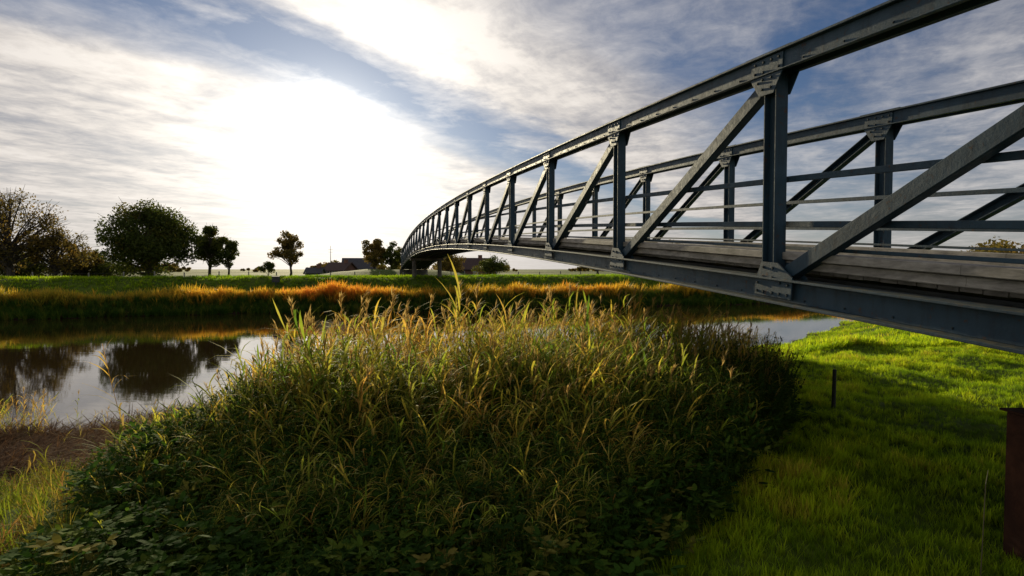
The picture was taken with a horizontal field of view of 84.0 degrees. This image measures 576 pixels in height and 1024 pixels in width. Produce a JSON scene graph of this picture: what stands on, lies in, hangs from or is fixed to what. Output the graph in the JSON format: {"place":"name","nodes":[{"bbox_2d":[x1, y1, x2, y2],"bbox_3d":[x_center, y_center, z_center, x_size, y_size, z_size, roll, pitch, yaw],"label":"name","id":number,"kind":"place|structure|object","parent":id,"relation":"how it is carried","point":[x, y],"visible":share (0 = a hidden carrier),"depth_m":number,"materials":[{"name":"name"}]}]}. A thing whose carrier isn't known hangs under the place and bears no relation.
{"place":"outdoors","nodes":[
{"label":"outdoors","id":0,"kind":"place"},
{"bbox_2d":[0,440,128,575],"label":"coarse bank grass","id":1,"kind":"structure","parent":0,"point":[38,508],"depth_m":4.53,"materials":[{"name":"green plant"}]},
{"bbox_2d":[0,304,854,432],"bbox_3d":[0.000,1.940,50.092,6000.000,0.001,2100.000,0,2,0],"label":"river water","id":2,"kind":"structure","parent":0,"point":[146,356],"depth_m":26.83,"materials":[{"name":"grey liquid"}]},
{"bbox_2d":[0,269,1023,575],"bbox_3d":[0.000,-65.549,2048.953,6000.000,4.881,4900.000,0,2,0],"label":"ground","id":3,"kind":"structure","parent":0,"point":[936,495],"depth_m":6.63,"materials":[{"name":"green plant"}]},
{"bbox_2d":[0,252,50,276],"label":"hawthorn shrub","id":4,"kind":"object","parent":3,"relation":"on","point":[34,269],"visible":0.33,"depth_m":63.48,"materials":[{"name":"green plant"}]},
{"bbox_2d":[0,187,69,276],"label":"willow tree","id":5,"kind":"object","parent":3,"relation":"on","point":[11,257],"visible":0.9,"depth_m":57.86,"materials":[{"name":"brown plant"}]},
{"bbox_2d":[18,225,96,276],"bbox_3d":[-47.796,-3.620,60.026,6.538,6.909,6.676,-2,3,-41],"label":"willow tree","id":6,"kind":"object","parent":3,"relation":"on","point":[56,265],"visible":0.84,"depth_m":59.56,"materials":[{"name":"green plant"}]},
{"bbox_2d":[59,242,103,276],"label":"willow tree","id":7,"kind":"object","parent":3,"relation":"on","point":[98,260],"visible":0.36,"depth_m":65.91,"materials":[{"name":"green plant"}]},
{"bbox_2d":[36,249,127,276],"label":"hawthorn shrub","id":8,"kind":"object","parent":3,"relation":"on","point":[97,269],"visible":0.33,"depth_m":67.72,"materials":[{"name":"green plant"}]},
{"bbox_2d":[0,340,172,436],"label":"shallow water reeds","id":9,"kind":"object","parent":3,"relation":"on","point":[33,410],"visible":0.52,"depth_m":11.82,"materials":[{"name":"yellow plant"}]},
{"bbox_2d":[0,394,216,487],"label":"dead reed litter","id":10,"kind":"object","parent":3,"relation":"on","point":[13,446],"visible":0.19,"depth_m":10.16,"materials":[{"name":"brown plant"}]},
{"bbox_2d":[93,198,203,276],"bbox_3d":[-39.201,-4.864,61.701,9.886,9.661,11.395,0,2,0],"label":"broadleaf tree","id":11,"kind":"object","parent":3,"relation":"on","point":[153,239],"visible":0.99,"depth_m":60.09,"materials":[{"name":"green plant"}]},
{"bbox_2d":[189,223,230,274],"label":"broadleaf tree","id":12,"kind":"object","parent":3,"relation":"on","point":[213,250],"visible":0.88,"depth_m":69.48,"materials":[{"name":"green plant"}]},
{"bbox_2d":[218,238,239,275],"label":"broadleaf tree","id":13,"kind":"object","parent":3,"relation":"on","point":[232,248],"visible":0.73,"depth_m":71.75,"materials":[{"name":"green plant"}]},
{"bbox_2d":[258,261,274,274],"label":"hawthorn shrub","id":14,"kind":"object","parent":3,"relation":"on","point":[269,267],"visible":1,"depth_m":87.77,"materials":[{"name":"green plant"}]},
{"bbox_2d":[271,276,279,284],"bbox_3d":[-21.992,-0.562,53.011,0.720,1.150,0.440,0,2,0],"label":"water gauge box","id":15,"kind":"object","parent":3,"relation":"on","point":[275,279],"visible":0.85,"depth_m":52.83,"materials":[{"name":"metal"}]},
{"bbox_2d":[267,230,303,275],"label":"broadleaf tree","id":16,"kind":"object","parent":3,"relation":"on","point":[289,253],"visible":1,"depth_m":78.91,"materials":[{"name":"green plant"}]},
{"bbox_2d":[32,271,580,277],"bbox_3d":[-18.511,-1.116,62.444,57.317,1.482,2.051,-1,2,-17],"label":"field fence","id":17,"kind":"object","parent":3,"relation":"on","point":[330,273],"visible":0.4,"depth_m":62.80,"materials":[{"name":"wood"}]},
{"bbox_2d":[303,264,326,274],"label":"garden shed","id":18,"kind":"structure","parent":3,"relation":"on","point":[318,269],"depth_m":91.38,"materials":[{"name":"tile"}]},
{"bbox_2d":[0,273,667,296],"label":"dike grass","id":19,"kind":"structure","parent":3,"relation":"on","point":[210,277],"depth_m":54.45,"materials":[{"name":"green plant"}]},
{"bbox_2d":[324,259,358,272],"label":"brick barn","id":20,"kind":"structure","parent":3,"relation":"on","point":[332,267],"depth_m":110.76,"materials":[{"name":"tile"}]},
{"bbox_2d":[342,258,378,269],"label":"brick farmhouse","id":21,"kind":"object","parent":3,"relation":"on","point":[359,263],"visible":0.16,"depth_m":116.32,"materials":[{"name":"tile"}]},
{"bbox_2d":[0,278,726,308],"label":"golden bank sedge","id":22,"kind":"object","parent":3,"relation":"on","point":[331,289],"visible":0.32,"depth_m":48.72,"materials":[{"name":"plant"}]},
{"bbox_2d":[361,238,385,268],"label":"broadleaf tree","id":23,"kind":"object","parent":3,"relation":"on","point":[373,251],"visible":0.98,"depth_m":97.36,"materials":[{"name":"green plant"}]},
{"bbox_2d":[0,288,765,319],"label":"waterside sedge","id":24,"kind":"object","parent":3,"relation":"on","point":[82,311],"visible":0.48,"depth_m":47.57,"materials":[{"name":"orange plant"}]},
{"bbox_2d":[380,241,401,269],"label":"broadleaf tree","id":25,"kind":"object","parent":3,"relation":"on","point":[391,257],"visible":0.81,"depth_m":99.41,"materials":[{"name":"green plant"}]},
{"bbox_2d":[0,358,817,575],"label":"bank brambles","id":26,"kind":"object","parent":3,"relation":"on","point":[120,521],"visible":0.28,"depth_m":3.88,"materials":[{"name":"green plant"}]},
{"bbox_2d":[36,333,812,575],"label":"bank nettles","id":27,"kind":"object","parent":3,"relation":"on","point":[702,421],"visible":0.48,"depth_m":4.70,"materials":[{"name":"green plant"}]},
{"bbox_2d":[65,321,790,564],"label":"young reeds","id":28,"kind":"object","parent":3,"relation":"on","point":[472,416],"visible":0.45,"depth_m":5.14,"materials":[{"name":"green plant"}]},
{"bbox_2d":[430,254,465,272],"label":"hawthorn shrub","id":29,"kind":"object","parent":3,"relation":"on","point":[446,264],"visible":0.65,"depth_m":95.04,"materials":[{"name":"green plant"}]},
{"bbox_2d":[443,255,492,274],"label":"brick farmhouse","id":30,"kind":"object","parent":3,"relation":"on","point":[469,263],"visible":0.17,"depth_m":105.97,"materials":[{"name":"tile"}]},
{"bbox_2d":[161,257,793,467],"bbox_3d":[0.365,1.325,10.245,12.858,3.717,10.465,-1,2,-15],"label":"reed bed","id":31,"kind":"object","parent":3,"relation":"on","point":[581,334],"visible":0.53,"depth_m":6.85,"materials":[{"name":"green plant"}]},
{"bbox_2d":[471,255,509,274],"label":"hawthorn shrub","id":32,"kind":"object","parent":3,"relation":"on","point":[490,265],"visible":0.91,"depth_m":93.06,"materials":[{"name":"green plant"}]},
{"bbox_2d":[46,235,1023,271],"bbox_3d":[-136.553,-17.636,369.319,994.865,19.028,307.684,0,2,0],"label":"distant treeline","id":33,"kind":"object","parent":3,"relation":"on","point":[176,268],"visible":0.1,"depth_m":328.93,"materials":[{"name":"green plant"}]},
{"bbox_2d":[399,0,1023,354],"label":"steel truss footbridge","id":34,"kind":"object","parent":3,"relation":"on","point":[968,297],"visible":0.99,"depth_m":5.97,"materials":[{"name":"metal"}]},
{"bbox_2d":[698,320,967,354],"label":"meadow grass","id":35,"kind":"structure","parent":3,"relation":"on","point":[824,340],"depth_m":15.20,"materials":[{"name":"green plant"}]},
{"bbox_2d":[831,369,836,408],"bbox_3d":[4.386,1.482,7.745,0.066,0.750,0.073,0,2,0],"label":"marker post","id":36,"kind":"object","parent":3,"relation":"on","point":[833,399],"visible":0.82,"depth_m":7.73,"materials":[{"name":"black wood"}]},
{"bbox_2d":[980,470,988,575],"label":"dry stalk","id":37,"kind":"object","parent":3,"relation":"on","point":[983,526],"visible":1,"depth_m":3.55,"materials":[{"name":"plant"}]},
{"bbox_2d":[999,408,1023,563],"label":"rusty steel pile","id":38,"kind":"object","parent":3,"relation":"on","point":[1013,536],"visible":1,"depth_m":3.85,"materials":[{"name":"brown metal"}]},
{"bbox_2d":[0,0,1023,268],"label":"sky","id":39,"kind":"structure","parent":0,"point":[337,124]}
]}

